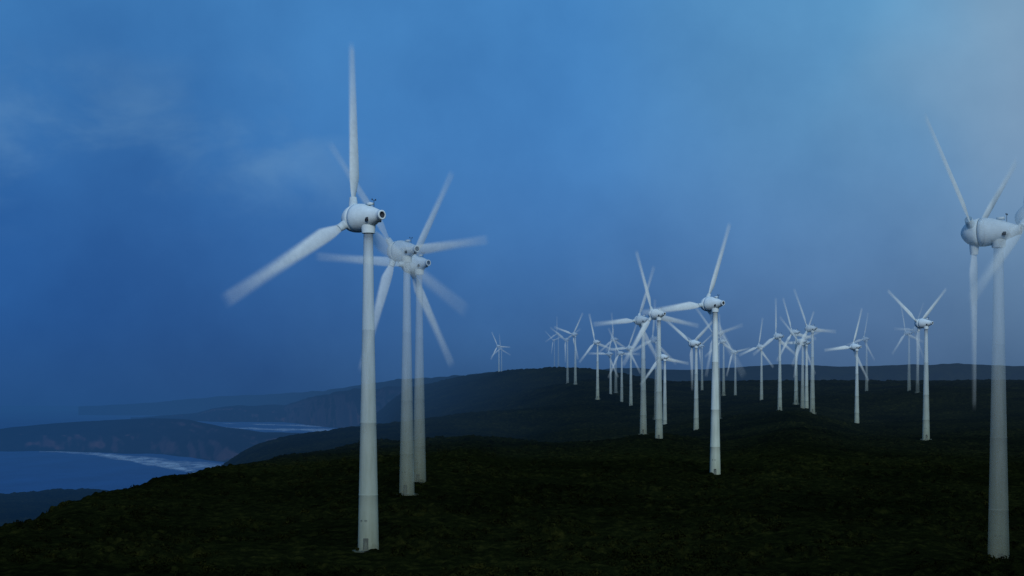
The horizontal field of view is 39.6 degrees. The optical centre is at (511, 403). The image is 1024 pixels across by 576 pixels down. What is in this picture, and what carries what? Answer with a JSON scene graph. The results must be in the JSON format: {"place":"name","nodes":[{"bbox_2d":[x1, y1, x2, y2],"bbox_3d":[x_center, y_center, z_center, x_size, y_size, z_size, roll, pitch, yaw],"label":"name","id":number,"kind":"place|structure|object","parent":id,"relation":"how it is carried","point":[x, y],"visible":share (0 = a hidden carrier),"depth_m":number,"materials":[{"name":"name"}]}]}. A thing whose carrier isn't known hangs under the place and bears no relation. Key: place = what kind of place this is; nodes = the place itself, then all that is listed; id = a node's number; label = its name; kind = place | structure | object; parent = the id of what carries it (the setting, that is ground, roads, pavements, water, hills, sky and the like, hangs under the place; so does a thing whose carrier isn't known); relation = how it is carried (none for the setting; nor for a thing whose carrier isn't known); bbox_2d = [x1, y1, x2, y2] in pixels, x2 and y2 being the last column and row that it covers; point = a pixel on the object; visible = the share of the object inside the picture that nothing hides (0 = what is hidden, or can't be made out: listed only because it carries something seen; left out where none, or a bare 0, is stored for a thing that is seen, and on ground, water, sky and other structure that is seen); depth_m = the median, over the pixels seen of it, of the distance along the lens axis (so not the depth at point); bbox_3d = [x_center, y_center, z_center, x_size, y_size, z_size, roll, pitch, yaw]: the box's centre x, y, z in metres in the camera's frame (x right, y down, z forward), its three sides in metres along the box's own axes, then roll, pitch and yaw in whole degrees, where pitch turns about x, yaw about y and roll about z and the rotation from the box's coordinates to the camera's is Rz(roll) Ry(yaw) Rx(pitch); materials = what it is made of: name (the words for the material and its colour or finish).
{"place":"outdoors","nodes":[
{"label":"outdoors","id":0,"kind":"place"},
{"bbox_2d":[0,418,302,461],"bbox_3d":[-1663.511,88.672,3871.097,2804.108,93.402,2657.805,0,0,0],"label":"coastal headland","id":1,"kind":"structure","parent":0,"point":[188,438],"depth_m":3791.63,"materials":[{"name":"blue"}]},
{"bbox_2d":[0,406,336,493],"bbox_3d":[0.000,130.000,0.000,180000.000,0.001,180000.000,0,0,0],"label":"sea","id":2,"kind":"structure","parent":0,"point":[26,471],"depth_m":3138.95,"materials":[{"name":"liquid"}]},
{"bbox_2d":[70,452,207,466],"bbox_3d":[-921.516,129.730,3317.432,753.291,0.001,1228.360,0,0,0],"label":"surf","id":3,"kind":"structure","parent":2,"relation":"on","point":[139,458],"depth_m":3300.51,"materials":[{"name":"liquid"}]},
{"bbox_2d":[128,459,190,470],"bbox_3d":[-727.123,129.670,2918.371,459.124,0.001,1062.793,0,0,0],"label":"surf","id":4,"kind":"structure","parent":2,"relation":"on","point":[174,467],"depth_m":2841.55,"materials":[{"name":"liquid"}]},
{"bbox_2d":[131,385,415,427],"bbox_3d":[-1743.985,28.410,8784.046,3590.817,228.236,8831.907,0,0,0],"label":"coastal headland","id":5,"kind":"structure","parent":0,"point":[339,409],"depth_m":8808.78,"materials":[{"name":"blue"}]},
{"bbox_2d":[0,366,1023,575],"bbox_3d":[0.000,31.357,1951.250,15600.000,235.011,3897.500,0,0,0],"label":"heath hill terrain","id":6,"kind":"structure","parent":0,"point":[559,407],"depth_m":450.35,"materials":[{"name":"plant"}]},
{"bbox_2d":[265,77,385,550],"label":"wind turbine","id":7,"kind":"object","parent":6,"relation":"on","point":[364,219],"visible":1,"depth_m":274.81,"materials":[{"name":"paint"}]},
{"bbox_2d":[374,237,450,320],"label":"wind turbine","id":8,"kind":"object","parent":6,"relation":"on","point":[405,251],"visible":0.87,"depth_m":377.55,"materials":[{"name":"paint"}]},
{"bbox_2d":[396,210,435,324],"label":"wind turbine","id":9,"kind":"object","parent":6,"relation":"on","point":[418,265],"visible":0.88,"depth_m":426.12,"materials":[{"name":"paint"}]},
{"bbox_2d":[560,320,579,350],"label":"wind turbine","id":10,"kind":"object","parent":6,"relation":"on","point":[574,334],"visible":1,"depth_m":1888.68,"materials":[{"name":"paint"}]},
{"bbox_2d":[585,322,605,399],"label":"wind turbine","id":11,"kind":"object","parent":6,"relation":"on","point":[597,342],"visible":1,"depth_m":1645.07,"materials":[{"name":"paint"}]},
{"bbox_2d":[596,338,612,365],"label":"wind turbine","id":12,"kind":"object","parent":6,"relation":"on","point":[608,353],"visible":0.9,"depth_m":1815.81,"materials":[{"name":"paint"}]},
{"bbox_2d":[613,339,629,366],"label":"wind turbine","id":13,"kind":"object","parent":6,"relation":"on","point":[620,353],"visible":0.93,"depth_m":1685.24,"materials":[{"name":"paint"}]},
{"bbox_2d":[616,333,635,362],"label":"wind turbine","id":14,"kind":"object","parent":6,"relation":"on","point":[628,348],"visible":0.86,"depth_m":1591.92,"materials":[{"name":"paint"}]},
{"bbox_2d":[608,293,647,326],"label":"wind turbine","id":15,"kind":"object","parent":6,"relation":"on","point":[639,319],"visible":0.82,"depth_m":808.23,"materials":[{"name":"paint"}]},
{"bbox_2d":[631,268,683,438],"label":"wind turbine","id":16,"kind":"object","parent":6,"relation":"on","point":[654,314],"visible":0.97,"depth_m":732.49,"materials":[{"name":"paint"}]},
{"bbox_2d":[646,353,680,423],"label":"wind turbine","id":17,"kind":"object","parent":6,"relation":"on","point":[664,357],"visible":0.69,"depth_m":1219.30,"materials":[{"name":"paint"}]},
{"bbox_2d":[671,324,709,429],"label":"wind turbine","id":18,"kind":"object","parent":6,"relation":"on","point":[695,343],"visible":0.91,"depth_m":1032.25,"materials":[{"name":"paint"}]},
{"bbox_2d":[656,240,725,474],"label":"wind turbine","id":19,"kind":"object","parent":6,"relation":"on","point":[709,304],"visible":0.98,"depth_m":535.11,"materials":[{"name":"paint"}]},
{"bbox_2d":[698,340,706,359],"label":"wind turbine","id":20,"kind":"object","parent":6,"relation":"on","point":[701,346],"visible":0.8,"depth_m":2025.88,"materials":[{"name":"paint"}]},
{"bbox_2d":[711,327,730,350],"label":"wind turbine","id":21,"kind":"object","parent":6,"relation":"on","point":[722,341],"visible":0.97,"depth_m":1749.62,"materials":[{"name":"paint"}]},
{"bbox_2d":[726,340,742,365],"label":"wind turbine","id":22,"kind":"object","parent":6,"relation":"on","point":[734,352],"visible":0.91,"depth_m":1863.08,"materials":[{"name":"paint"}]},
{"bbox_2d":[746,328,767,359],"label":"wind turbine","id":23,"kind":"object","parent":6,"relation":"on","point":[759,346],"visible":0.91,"depth_m":1609.76,"materials":[{"name":"paint"}]},
{"bbox_2d":[761,315,789,410],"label":"wind turbine","id":24,"kind":"object","parent":6,"relation":"on","point":[777,336],"visible":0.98,"depth_m":1251.73,"materials":[{"name":"paint"}]},
{"bbox_2d":[782,309,807,404],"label":"wind turbine","id":25,"kind":"object","parent":6,"relation":"on","point":[796,332],"visible":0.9,"depth_m":1309.73,"materials":[{"name":"paint"}]},
{"bbox_2d":[788,321,810,407],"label":"wind turbine","id":26,"kind":"object","parent":6,"relation":"on","point":[806,403],"visible":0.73,"depth_m":1321.93,"materials":[{"name":"paint"}]},
{"bbox_2d":[788,327,811,362],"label":"wind turbine","id":27,"kind":"object","parent":6,"relation":"on","point":[798,341],"visible":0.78,"depth_m":1300.26,"materials":[{"name":"paint"}]},
{"bbox_2d":[798,305,825,350],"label":"wind turbine","id":28,"kind":"object","parent":6,"relation":"on","point":[811,328],"visible":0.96,"depth_m":1097.50,"materials":[{"name":"paint"}]},
{"bbox_2d":[831,318,861,422],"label":"wind turbine","id":29,"kind":"object","parent":6,"relation":"on","point":[853,346],"visible":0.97,"depth_m":1159.33,"materials":[{"name":"paint"}]},
{"bbox_2d":[894,296,940,439],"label":"wind turbine","id":30,"kind":"object","parent":6,"relation":"on","point":[924,323],"visible":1,"depth_m":794.22,"materials":[{"name":"paint"}]},
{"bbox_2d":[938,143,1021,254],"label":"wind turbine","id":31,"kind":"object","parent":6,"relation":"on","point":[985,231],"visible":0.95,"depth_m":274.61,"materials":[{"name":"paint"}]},
{"bbox_2d":[0,0,1023,405],"label":"sky","id":32,"kind":"structure","parent":0,"point":[158,158],"materials":[{"name":"blue"}]},
{"bbox_2d":[78,363,1023,415],"bbox_3d":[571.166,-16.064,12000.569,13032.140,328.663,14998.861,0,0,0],"label":"distant hills","id":33,"kind":"structure","parent":0,"point":[951,372],"depth_m":5917.11,"materials":[{"name":"blue"}]}
]}

